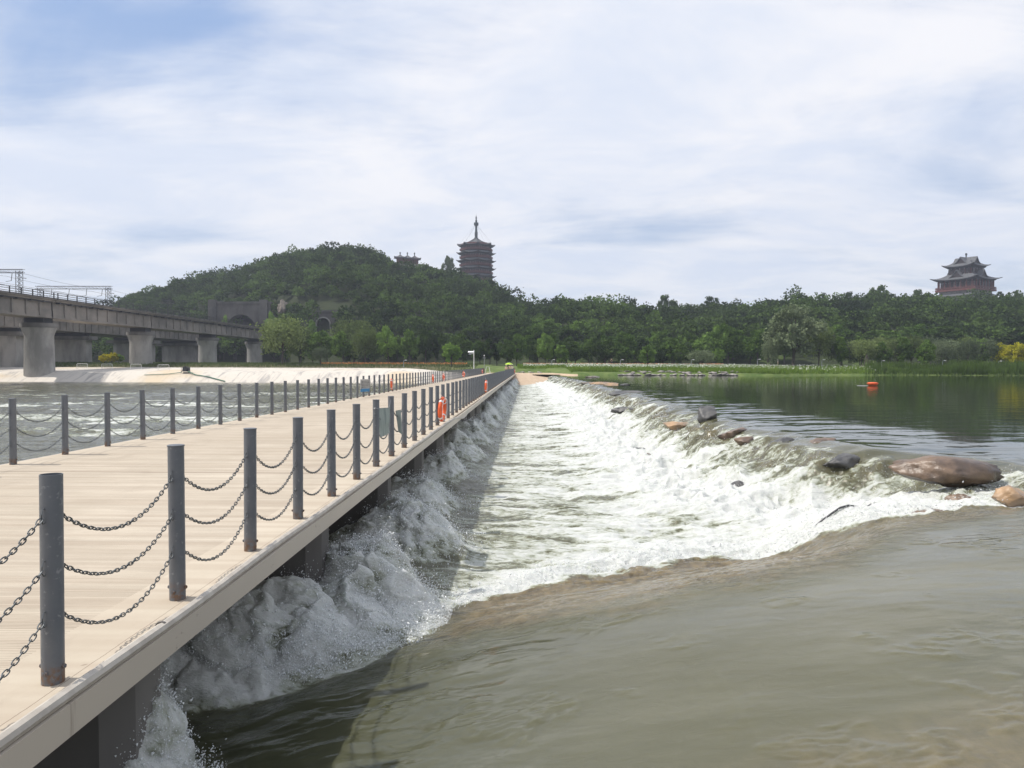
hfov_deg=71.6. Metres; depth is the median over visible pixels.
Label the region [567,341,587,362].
tree
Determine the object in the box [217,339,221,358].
tree
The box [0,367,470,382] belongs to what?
concrete bank
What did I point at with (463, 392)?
railing post
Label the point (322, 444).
railing chain
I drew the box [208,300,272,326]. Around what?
tunnel mouth
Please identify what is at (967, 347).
tree
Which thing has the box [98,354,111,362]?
bush
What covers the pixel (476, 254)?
pagoda
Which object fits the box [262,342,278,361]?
tree
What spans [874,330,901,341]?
tree
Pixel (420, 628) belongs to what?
water spray
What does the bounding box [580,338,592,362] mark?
tree
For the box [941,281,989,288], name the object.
lower windows
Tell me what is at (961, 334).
tree
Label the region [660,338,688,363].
tree
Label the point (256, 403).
railing post
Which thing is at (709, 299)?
tree
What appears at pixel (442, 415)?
lifebuoy
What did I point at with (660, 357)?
tree
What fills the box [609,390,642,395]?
boulder
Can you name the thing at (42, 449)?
railing chain
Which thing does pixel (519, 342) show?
tree
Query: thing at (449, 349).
tree
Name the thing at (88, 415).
railing chain
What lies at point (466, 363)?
orange flowers
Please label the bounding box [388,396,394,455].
railing post
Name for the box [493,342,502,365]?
tree
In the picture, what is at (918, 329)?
tree
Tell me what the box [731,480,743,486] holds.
boulder
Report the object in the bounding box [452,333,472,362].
tree
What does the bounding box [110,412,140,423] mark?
railing chain
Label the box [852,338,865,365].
tree
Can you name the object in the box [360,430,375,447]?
railing chain
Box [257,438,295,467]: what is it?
railing chain
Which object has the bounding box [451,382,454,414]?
railing post
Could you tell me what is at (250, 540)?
railing post
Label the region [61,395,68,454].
railing post
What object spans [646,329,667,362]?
tree
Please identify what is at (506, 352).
tree
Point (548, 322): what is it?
tree
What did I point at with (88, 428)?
railing chain
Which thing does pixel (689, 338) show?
tree
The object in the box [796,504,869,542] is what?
branch
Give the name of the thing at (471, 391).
railing post
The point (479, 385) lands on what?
railing post
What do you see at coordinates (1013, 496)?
boulder
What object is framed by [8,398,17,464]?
railing post
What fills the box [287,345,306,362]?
tree
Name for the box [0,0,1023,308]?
sky
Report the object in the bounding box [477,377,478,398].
railing post
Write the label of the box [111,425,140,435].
railing chain
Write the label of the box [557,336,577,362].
tree
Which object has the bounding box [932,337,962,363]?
tree
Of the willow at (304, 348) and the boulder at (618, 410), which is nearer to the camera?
the boulder at (618, 410)
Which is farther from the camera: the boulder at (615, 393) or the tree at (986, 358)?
the tree at (986, 358)
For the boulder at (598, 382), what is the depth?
73.49 m
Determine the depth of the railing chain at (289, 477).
7.05 m
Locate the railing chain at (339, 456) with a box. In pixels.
[336,438,355,458]
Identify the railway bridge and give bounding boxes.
[0,284,263,376]
[0,316,216,366]
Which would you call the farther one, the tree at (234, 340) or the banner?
the tree at (234, 340)
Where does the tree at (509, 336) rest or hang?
on the hills and bank
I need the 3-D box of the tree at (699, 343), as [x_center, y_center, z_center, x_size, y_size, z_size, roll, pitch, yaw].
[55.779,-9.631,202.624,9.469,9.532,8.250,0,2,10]
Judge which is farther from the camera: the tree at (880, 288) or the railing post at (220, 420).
the tree at (880, 288)
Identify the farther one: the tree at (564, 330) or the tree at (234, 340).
the tree at (234, 340)
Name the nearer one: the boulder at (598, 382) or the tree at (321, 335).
the boulder at (598, 382)
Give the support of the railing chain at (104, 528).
hanging from the railing post at (177, 586)
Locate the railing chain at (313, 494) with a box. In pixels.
[303,470,330,495]
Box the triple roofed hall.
[394,252,420,266]
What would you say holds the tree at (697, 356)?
on the hills and bank
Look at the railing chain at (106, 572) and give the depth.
4.25 m
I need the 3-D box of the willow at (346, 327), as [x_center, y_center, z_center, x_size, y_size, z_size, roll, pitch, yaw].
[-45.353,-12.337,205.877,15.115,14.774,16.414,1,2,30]
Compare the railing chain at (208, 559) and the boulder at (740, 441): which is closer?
the railing chain at (208, 559)
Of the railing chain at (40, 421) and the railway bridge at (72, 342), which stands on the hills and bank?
the railway bridge at (72, 342)
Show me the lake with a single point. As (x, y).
(991, 405)
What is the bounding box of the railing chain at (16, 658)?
[0,621,44,680]
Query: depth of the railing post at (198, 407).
18.06 m
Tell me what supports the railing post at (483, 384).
on the footbridge
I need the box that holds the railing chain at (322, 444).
[303,427,330,451]
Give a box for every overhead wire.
[0,275,193,309]
[0,282,202,314]
[2,271,207,308]
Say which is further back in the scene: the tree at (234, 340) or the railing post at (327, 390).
the tree at (234, 340)
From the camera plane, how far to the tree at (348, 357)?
202.91 m
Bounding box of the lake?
[532,374,1023,439]
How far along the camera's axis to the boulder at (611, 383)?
67.73 m
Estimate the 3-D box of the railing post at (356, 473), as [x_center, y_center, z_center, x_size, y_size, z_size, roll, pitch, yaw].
[-2.227,0.825,10.169,0.118,1.084,0.115,-1,2,-44]
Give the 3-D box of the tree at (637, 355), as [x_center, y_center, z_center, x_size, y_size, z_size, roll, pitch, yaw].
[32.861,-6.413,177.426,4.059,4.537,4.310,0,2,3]
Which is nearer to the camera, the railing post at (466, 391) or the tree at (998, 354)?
the railing post at (466, 391)
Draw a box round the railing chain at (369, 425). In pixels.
[360,413,375,428]
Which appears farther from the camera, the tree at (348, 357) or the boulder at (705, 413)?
the tree at (348, 357)
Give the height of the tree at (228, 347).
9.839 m
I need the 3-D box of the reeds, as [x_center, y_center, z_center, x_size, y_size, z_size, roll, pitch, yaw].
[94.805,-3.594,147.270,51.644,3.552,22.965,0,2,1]
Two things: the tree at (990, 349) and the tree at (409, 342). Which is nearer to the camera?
the tree at (990, 349)
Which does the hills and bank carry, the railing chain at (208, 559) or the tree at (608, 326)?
the tree at (608, 326)
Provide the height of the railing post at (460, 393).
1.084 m
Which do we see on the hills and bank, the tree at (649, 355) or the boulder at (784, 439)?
the tree at (649, 355)
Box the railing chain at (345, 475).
[336,457,355,476]
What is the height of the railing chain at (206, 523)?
0.204 m
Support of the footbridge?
in the river downstream
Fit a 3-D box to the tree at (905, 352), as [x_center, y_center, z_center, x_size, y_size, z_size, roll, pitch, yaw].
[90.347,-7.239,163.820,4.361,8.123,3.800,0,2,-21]
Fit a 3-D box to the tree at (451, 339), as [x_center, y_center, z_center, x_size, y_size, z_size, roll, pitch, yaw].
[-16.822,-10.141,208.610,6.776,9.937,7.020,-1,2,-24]
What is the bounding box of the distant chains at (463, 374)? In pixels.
[445,369,482,379]
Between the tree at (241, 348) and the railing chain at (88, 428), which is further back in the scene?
the tree at (241, 348)
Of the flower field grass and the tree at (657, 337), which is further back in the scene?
the tree at (657, 337)
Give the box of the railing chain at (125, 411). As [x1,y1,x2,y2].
[110,401,140,411]
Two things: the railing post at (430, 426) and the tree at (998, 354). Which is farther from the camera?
the tree at (998, 354)
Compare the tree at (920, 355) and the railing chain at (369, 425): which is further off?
the tree at (920, 355)
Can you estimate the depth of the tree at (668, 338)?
196.69 m
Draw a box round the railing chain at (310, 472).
[303,449,330,473]
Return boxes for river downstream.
[0,382,428,464]
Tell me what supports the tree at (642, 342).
on the hills and bank
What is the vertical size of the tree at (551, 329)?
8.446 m
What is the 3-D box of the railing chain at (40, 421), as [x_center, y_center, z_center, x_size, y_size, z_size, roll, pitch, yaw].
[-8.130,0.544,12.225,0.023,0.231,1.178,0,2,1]
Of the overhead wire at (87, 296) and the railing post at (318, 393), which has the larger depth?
the overhead wire at (87, 296)
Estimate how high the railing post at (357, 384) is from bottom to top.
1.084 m
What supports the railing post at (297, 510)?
on the footbridge
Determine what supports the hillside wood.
on the hills and bank
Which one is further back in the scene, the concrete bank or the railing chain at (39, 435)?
the concrete bank
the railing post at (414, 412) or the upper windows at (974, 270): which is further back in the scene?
the upper windows at (974, 270)
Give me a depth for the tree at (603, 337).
204.41 m
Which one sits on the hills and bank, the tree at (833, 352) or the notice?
the tree at (833, 352)
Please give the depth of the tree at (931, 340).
170.20 m
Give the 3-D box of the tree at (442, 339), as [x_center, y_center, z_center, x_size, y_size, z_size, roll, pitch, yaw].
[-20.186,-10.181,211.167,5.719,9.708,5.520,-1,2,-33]
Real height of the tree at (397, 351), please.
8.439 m
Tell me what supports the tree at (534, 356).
on the hills and bank
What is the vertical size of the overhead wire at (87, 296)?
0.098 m
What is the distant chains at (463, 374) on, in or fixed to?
attached to the railing post
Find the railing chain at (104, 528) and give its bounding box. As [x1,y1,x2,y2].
[64,477,172,530]
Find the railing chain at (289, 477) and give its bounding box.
[257,463,296,494]
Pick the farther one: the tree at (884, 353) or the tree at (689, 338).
the tree at (689, 338)
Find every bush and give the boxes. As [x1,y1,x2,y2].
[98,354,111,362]
[106,352,118,362]
[115,354,124,362]
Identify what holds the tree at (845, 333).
on the hills and bank
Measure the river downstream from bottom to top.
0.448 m
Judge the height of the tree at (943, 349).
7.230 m
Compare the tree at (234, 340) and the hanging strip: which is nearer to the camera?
the hanging strip
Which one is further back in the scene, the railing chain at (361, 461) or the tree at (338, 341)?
the tree at (338, 341)
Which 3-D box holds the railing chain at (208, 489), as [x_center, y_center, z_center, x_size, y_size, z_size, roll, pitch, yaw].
[-2.324,0.726,5.600,0.023,0.215,1.178,0,2,1]
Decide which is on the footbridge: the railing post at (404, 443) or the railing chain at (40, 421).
the railing post at (404, 443)
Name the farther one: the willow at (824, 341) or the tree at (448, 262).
the tree at (448, 262)
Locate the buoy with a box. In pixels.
[867,382,878,385]
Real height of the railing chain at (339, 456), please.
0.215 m
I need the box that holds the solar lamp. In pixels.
[468,351,473,368]
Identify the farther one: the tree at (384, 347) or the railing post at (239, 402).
the tree at (384, 347)
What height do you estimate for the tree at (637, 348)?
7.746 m
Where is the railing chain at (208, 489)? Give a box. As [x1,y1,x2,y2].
[185,454,247,490]
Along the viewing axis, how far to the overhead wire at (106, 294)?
184.85 m
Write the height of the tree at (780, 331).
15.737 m
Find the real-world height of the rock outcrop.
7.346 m
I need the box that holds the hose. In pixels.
[188,371,224,381]
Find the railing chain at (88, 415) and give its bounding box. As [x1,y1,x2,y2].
[68,403,105,416]
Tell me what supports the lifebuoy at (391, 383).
attached to the railing post
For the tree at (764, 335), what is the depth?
205.34 m
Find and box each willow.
[249,314,310,363]
[286,326,316,362]
[327,316,380,362]
[345,327,381,361]
[760,338,780,365]
[804,326,835,364]
[844,339,880,365]
[870,335,890,362]
[883,336,915,362]
[897,333,925,362]
[953,335,976,360]
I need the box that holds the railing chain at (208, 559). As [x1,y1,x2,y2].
[185,513,247,560]
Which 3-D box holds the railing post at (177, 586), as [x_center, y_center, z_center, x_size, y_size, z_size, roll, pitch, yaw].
[-2.339,0.962,4.952,0.117,1.084,0.114,-1,2,-44]
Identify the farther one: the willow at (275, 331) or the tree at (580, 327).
the tree at (580, 327)
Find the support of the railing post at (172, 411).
on the footbridge
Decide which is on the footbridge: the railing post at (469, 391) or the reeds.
the railing post at (469, 391)
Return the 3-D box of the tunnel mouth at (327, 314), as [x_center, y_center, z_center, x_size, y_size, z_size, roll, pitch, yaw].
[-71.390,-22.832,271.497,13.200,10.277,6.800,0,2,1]
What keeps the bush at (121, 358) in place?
on the hills and bank
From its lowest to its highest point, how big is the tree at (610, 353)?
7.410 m
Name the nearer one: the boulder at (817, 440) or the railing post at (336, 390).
the boulder at (817, 440)
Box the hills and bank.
[55,267,1023,384]
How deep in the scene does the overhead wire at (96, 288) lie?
173.71 m
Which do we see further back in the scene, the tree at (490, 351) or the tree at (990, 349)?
the tree at (490, 351)
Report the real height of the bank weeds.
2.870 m
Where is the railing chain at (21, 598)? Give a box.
[0,570,43,622]
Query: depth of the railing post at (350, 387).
33.71 m
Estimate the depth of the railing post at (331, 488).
8.83 m
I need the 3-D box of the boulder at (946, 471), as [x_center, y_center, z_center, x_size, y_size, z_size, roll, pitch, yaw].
[7.620,1.525,12.452,1.881,0.539,0.947,0,2,8]
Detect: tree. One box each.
[99,337,112,352]
[155,341,161,360]
[217,315,228,359]
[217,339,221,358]
[219,337,240,358]
[228,323,239,359]
[234,338,246,361]
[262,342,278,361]
[265,311,277,358]
[275,339,287,362]
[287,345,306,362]
[303,350,315,362]
[305,319,316,332]
[305,330,333,357]
[311,346,329,365]
[316,332,333,361]
[331,330,353,361]
[335,348,354,361]
[366,342,381,361]
[375,325,399,363]
[391,337,401,362]
[399,329,420,363]
[405,350,419,362]
[417,328,433,362]
[438,334,450,362]
[441,255,454,271]
[442,342,462,366]
[444,333,461,362]
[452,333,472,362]
[471,340,486,363]
[479,338,500,364]
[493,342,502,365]
[497,339,514,365]
[498,329,528,349]
[511,333,527,365]
[522,323,544,339]
[522,333,536,362]
[529,341,547,362]
[536,332,554,362]
[538,319,561,327]
[540,325,557,333]
[544,332,566,362]
[552,325,577,341]
[554,344,568,362]
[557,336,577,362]
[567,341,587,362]
[569,320,596,341]
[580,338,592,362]
[588,337,605,362]
[596,339,616,362]
[597,335,619,362]
[598,321,620,338]
[607,331,638,353]
[615,346,635,362]
[628,344,641,363]
[636,338,653,362]
[636,350,646,363]
[638,344,656,364]
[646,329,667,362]
[654,348,671,363]
[656,294,677,306]
[656,337,684,363]
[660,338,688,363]
[673,345,688,363]
[678,330,698,352]
[685,349,714,364]
[691,334,719,362]
[700,296,719,306]
[705,324,730,363]
[709,322,744,364]
[712,347,725,362]
[732,340,760,364]
[742,328,765,360]
[759,326,769,362]
[760,303,827,365]
[779,333,795,363]
[825,341,858,365]
[827,323,853,342]
[834,336,848,365]
[845,291,857,299]
[847,330,886,342]
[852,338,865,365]
[864,284,889,295]
[872,341,893,362]
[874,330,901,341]
[894,335,913,362]
[901,323,936,338]
[911,289,932,298]
[914,339,935,363]
[920,334,941,365]
[926,326,964,340]
[931,339,954,363]
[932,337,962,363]
[956,332,978,340]
[956,338,980,361]
[970,336,1001,361]
[971,338,993,361]
[983,329,1013,343]
[991,342,1008,363]
[995,326,1023,344]
[999,342,1023,362]
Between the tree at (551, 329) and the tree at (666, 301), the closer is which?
the tree at (551, 329)
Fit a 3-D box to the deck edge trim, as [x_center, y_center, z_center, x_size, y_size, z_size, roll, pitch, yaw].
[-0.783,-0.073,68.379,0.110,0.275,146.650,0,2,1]
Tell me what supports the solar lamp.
on the concrete bank
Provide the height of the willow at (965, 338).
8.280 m
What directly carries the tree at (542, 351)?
on the hills and bank
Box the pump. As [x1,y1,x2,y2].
[181,365,190,371]
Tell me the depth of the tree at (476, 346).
181.42 m
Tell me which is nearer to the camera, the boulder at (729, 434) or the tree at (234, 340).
the boulder at (729, 434)
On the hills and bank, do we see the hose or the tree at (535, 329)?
the tree at (535, 329)
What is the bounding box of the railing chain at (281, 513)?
[257,488,295,520]
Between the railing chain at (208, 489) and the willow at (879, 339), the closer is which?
the railing chain at (208, 489)
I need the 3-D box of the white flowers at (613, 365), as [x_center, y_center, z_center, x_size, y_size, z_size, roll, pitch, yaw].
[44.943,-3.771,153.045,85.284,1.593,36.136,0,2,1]
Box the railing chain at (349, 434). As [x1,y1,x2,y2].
[336,419,355,439]
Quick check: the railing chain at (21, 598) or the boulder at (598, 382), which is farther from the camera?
the boulder at (598, 382)
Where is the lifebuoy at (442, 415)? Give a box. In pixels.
[438,393,447,421]
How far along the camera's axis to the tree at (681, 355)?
169.85 m
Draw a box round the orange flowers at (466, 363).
[321,362,723,364]
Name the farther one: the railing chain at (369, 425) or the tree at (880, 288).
the tree at (880, 288)
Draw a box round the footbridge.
[0,373,515,767]
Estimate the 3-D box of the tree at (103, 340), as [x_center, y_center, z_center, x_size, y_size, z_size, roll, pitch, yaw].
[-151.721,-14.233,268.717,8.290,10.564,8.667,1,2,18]
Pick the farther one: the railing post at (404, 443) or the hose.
the hose
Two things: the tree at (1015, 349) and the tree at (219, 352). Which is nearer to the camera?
the tree at (1015, 349)
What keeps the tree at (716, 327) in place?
on the hills and bank
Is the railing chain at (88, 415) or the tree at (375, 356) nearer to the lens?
the railing chain at (88, 415)
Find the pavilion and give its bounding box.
[930,253,1002,299]
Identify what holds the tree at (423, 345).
on the hills and bank
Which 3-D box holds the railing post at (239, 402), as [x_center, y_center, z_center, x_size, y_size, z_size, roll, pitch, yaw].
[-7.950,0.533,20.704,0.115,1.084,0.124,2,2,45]
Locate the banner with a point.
(384, 417)
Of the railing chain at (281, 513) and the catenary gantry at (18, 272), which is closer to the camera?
the railing chain at (281, 513)
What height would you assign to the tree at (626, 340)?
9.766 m
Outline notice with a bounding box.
[360,379,369,391]
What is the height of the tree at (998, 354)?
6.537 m
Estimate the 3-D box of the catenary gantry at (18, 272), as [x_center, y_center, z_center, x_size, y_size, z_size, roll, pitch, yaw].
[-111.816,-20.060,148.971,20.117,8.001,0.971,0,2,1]
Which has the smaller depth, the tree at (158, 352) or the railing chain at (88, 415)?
the railing chain at (88, 415)
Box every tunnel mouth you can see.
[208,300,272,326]
[307,310,337,332]
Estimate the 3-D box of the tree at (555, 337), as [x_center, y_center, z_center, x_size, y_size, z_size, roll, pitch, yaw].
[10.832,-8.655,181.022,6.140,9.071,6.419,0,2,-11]
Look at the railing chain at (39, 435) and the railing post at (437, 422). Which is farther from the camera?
the railing post at (437, 422)
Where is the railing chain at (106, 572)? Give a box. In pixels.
[64,515,172,575]
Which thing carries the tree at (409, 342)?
on the hills and bank
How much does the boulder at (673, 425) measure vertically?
0.412 m
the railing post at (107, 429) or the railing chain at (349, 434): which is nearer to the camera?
the railing chain at (349, 434)
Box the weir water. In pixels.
[124,375,1023,767]
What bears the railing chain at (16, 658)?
hanging from the railing post at (53, 665)
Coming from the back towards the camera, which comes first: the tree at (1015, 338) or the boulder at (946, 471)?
the tree at (1015, 338)
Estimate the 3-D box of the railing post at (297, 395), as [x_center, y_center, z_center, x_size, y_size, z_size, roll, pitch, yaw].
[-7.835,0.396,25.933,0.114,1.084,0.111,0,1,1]
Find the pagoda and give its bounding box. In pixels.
[456,216,495,280]
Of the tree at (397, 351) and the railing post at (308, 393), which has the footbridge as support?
the railing post at (308, 393)
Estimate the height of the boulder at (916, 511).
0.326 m
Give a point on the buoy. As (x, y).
(873, 383)
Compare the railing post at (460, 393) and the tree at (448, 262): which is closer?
the railing post at (460, 393)
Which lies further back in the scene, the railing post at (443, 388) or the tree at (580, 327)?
the tree at (580, 327)
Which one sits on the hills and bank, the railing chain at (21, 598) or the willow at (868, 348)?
the willow at (868, 348)
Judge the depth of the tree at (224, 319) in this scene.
263.09 m
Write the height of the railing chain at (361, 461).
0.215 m
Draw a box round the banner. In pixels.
[372,407,389,436]
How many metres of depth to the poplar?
185.90 m
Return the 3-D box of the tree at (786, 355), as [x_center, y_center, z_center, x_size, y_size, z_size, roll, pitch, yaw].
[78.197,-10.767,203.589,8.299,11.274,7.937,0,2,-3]
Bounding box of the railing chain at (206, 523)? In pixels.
[185,484,247,524]
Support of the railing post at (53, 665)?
on the footbridge
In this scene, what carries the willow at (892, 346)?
on the hills and bank
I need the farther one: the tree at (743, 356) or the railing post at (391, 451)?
the tree at (743, 356)
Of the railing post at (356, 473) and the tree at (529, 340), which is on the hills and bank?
the tree at (529, 340)
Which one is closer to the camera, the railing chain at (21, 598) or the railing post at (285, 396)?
the railing chain at (21, 598)
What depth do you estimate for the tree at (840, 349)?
163.83 m
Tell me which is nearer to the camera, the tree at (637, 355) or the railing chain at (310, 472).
the railing chain at (310, 472)
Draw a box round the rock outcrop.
[277,299,289,315]
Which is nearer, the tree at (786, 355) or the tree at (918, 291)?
the tree at (786, 355)
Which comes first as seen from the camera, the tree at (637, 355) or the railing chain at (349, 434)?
the railing chain at (349, 434)
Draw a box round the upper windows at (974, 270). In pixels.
[948,267,980,274]
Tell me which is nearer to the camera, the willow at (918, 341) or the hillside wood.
the willow at (918, 341)
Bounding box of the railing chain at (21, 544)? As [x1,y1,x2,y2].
[0,518,43,563]
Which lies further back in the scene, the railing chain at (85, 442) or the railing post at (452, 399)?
the railing post at (452, 399)
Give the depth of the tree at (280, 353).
210.17 m
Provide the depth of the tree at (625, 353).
178.06 m
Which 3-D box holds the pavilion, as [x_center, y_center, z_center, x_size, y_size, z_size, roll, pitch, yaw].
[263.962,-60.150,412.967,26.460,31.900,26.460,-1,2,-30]
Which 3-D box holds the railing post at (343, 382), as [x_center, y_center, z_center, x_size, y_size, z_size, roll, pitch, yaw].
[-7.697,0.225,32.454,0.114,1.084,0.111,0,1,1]
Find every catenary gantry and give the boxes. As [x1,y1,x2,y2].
[0,269,25,292]
[35,286,113,304]
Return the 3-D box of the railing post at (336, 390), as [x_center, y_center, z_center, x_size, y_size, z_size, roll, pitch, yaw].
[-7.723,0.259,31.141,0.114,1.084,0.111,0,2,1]
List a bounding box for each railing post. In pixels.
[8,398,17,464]
[39,473,66,686]
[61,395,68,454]
[104,392,110,446]
[139,390,145,439]
[167,444,187,600]
[170,388,175,433]
[196,386,200,428]
[218,385,222,424]
[237,384,241,420]
[242,428,257,551]
[255,383,258,417]
[270,382,273,414]
[284,381,286,411]
[291,417,304,519]
[296,380,298,409]
[307,379,309,407]
[317,379,319,405]
[326,378,328,403]
[326,409,336,496]
[335,378,336,401]
[342,377,344,400]
[350,377,351,398]
[352,404,361,479]
[356,376,358,397]
[372,399,379,466]
[373,375,374,394]
[383,375,384,392]
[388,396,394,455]
[401,393,407,447]
[412,391,417,440]
[421,389,425,434]
[428,387,433,429]
[435,386,439,425]
[441,384,444,421]
[446,383,449,417]
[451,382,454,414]
[455,381,457,412]
[459,381,461,409]
[462,380,464,407]
[465,379,467,405]
[468,379,469,403]
[470,378,472,402]
[473,377,474,400]
[475,377,476,399]
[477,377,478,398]
[479,376,480,396]
[482,375,483,394]
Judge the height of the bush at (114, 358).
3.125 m
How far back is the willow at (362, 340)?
179.17 m
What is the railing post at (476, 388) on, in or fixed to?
on the footbridge
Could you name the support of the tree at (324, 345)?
on the hills and bank
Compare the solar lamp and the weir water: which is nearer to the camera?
the weir water
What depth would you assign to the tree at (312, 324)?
248.71 m
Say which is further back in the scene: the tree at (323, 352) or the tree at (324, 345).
the tree at (324, 345)
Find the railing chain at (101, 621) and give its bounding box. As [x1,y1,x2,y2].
[65,553,173,624]
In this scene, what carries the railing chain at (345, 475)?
hanging from the railing post at (356, 473)
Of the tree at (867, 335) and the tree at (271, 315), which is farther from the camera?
the tree at (271, 315)
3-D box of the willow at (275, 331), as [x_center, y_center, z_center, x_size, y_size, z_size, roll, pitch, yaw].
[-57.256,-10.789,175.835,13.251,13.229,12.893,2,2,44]
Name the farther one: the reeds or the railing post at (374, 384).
the reeds
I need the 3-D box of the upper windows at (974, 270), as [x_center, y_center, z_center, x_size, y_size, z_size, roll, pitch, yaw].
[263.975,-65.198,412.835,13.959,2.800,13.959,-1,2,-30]
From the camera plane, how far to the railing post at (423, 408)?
16.66 m
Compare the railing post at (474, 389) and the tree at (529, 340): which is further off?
the tree at (529, 340)
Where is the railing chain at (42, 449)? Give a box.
[17,436,62,451]
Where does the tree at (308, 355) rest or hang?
on the hills and bank
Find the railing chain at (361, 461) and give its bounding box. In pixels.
[360,446,375,463]
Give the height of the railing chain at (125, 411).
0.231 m
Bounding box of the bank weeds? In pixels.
[22,361,483,372]
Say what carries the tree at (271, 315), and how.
on the hills and bank
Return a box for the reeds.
[864,359,1023,375]
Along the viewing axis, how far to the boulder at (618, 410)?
37.67 m
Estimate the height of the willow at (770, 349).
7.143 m
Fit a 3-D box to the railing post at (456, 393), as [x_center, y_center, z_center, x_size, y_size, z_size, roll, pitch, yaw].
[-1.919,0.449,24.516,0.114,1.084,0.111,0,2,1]
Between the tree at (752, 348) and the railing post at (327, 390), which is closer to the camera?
the railing post at (327, 390)
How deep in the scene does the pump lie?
139.37 m
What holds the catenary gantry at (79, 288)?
on the railway bridge at (72, 342)
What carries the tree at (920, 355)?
on the hills and bank
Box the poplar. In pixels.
[430,333,440,362]
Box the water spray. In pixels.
[114,384,1022,767]
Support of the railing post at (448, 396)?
on the footbridge
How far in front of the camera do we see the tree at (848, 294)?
333.01 m
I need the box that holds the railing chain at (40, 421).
[16,407,62,421]
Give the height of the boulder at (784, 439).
0.383 m
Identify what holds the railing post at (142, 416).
on the footbridge
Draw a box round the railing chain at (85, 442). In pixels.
[68,431,103,442]
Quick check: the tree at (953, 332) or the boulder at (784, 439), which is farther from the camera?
the tree at (953, 332)
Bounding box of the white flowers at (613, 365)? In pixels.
[524,363,869,370]
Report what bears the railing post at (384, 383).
on the footbridge
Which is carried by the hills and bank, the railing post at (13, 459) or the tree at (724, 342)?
the tree at (724, 342)
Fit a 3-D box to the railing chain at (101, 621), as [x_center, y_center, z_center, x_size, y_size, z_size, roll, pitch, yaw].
[-2.353,1.292,4.309,0.023,0.231,1.178,0,2,1]
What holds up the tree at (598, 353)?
on the hills and bank
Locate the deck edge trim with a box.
[0,374,514,751]
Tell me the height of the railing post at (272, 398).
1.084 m
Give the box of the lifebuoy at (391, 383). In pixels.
[390,377,392,389]
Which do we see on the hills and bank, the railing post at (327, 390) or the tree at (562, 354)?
the tree at (562, 354)
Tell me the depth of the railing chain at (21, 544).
3.43 m
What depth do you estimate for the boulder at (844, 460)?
15.58 m
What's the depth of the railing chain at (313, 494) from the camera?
8.38 m
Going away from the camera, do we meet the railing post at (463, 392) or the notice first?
the railing post at (463, 392)
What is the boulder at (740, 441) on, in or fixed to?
in the weir water
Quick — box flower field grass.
[517,364,892,373]
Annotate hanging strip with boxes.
[396,410,401,433]
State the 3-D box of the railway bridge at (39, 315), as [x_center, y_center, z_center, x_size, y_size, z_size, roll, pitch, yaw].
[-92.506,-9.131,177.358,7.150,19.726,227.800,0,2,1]
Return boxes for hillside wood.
[92,241,1023,358]
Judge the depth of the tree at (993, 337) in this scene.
214.58 m
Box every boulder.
[589,382,609,383]
[603,382,618,384]
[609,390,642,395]
[610,407,632,412]
[663,421,687,430]
[697,406,716,422]
[717,427,746,439]
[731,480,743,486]
[734,436,753,445]
[767,437,794,446]
[808,437,835,442]
[822,453,859,467]
[888,455,1003,486]
[912,509,942,512]
[944,493,970,499]
[991,485,1023,506]
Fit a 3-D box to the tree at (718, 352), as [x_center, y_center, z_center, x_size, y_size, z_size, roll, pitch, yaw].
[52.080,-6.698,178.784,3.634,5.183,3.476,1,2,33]
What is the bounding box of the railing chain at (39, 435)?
[17,422,62,436]
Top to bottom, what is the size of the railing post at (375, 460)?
1.084 m
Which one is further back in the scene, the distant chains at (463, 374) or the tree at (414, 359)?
the tree at (414, 359)
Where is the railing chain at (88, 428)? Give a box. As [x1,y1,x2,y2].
[68,417,105,429]
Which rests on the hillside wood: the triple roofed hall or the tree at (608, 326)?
the triple roofed hall
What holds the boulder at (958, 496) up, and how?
in the weir water

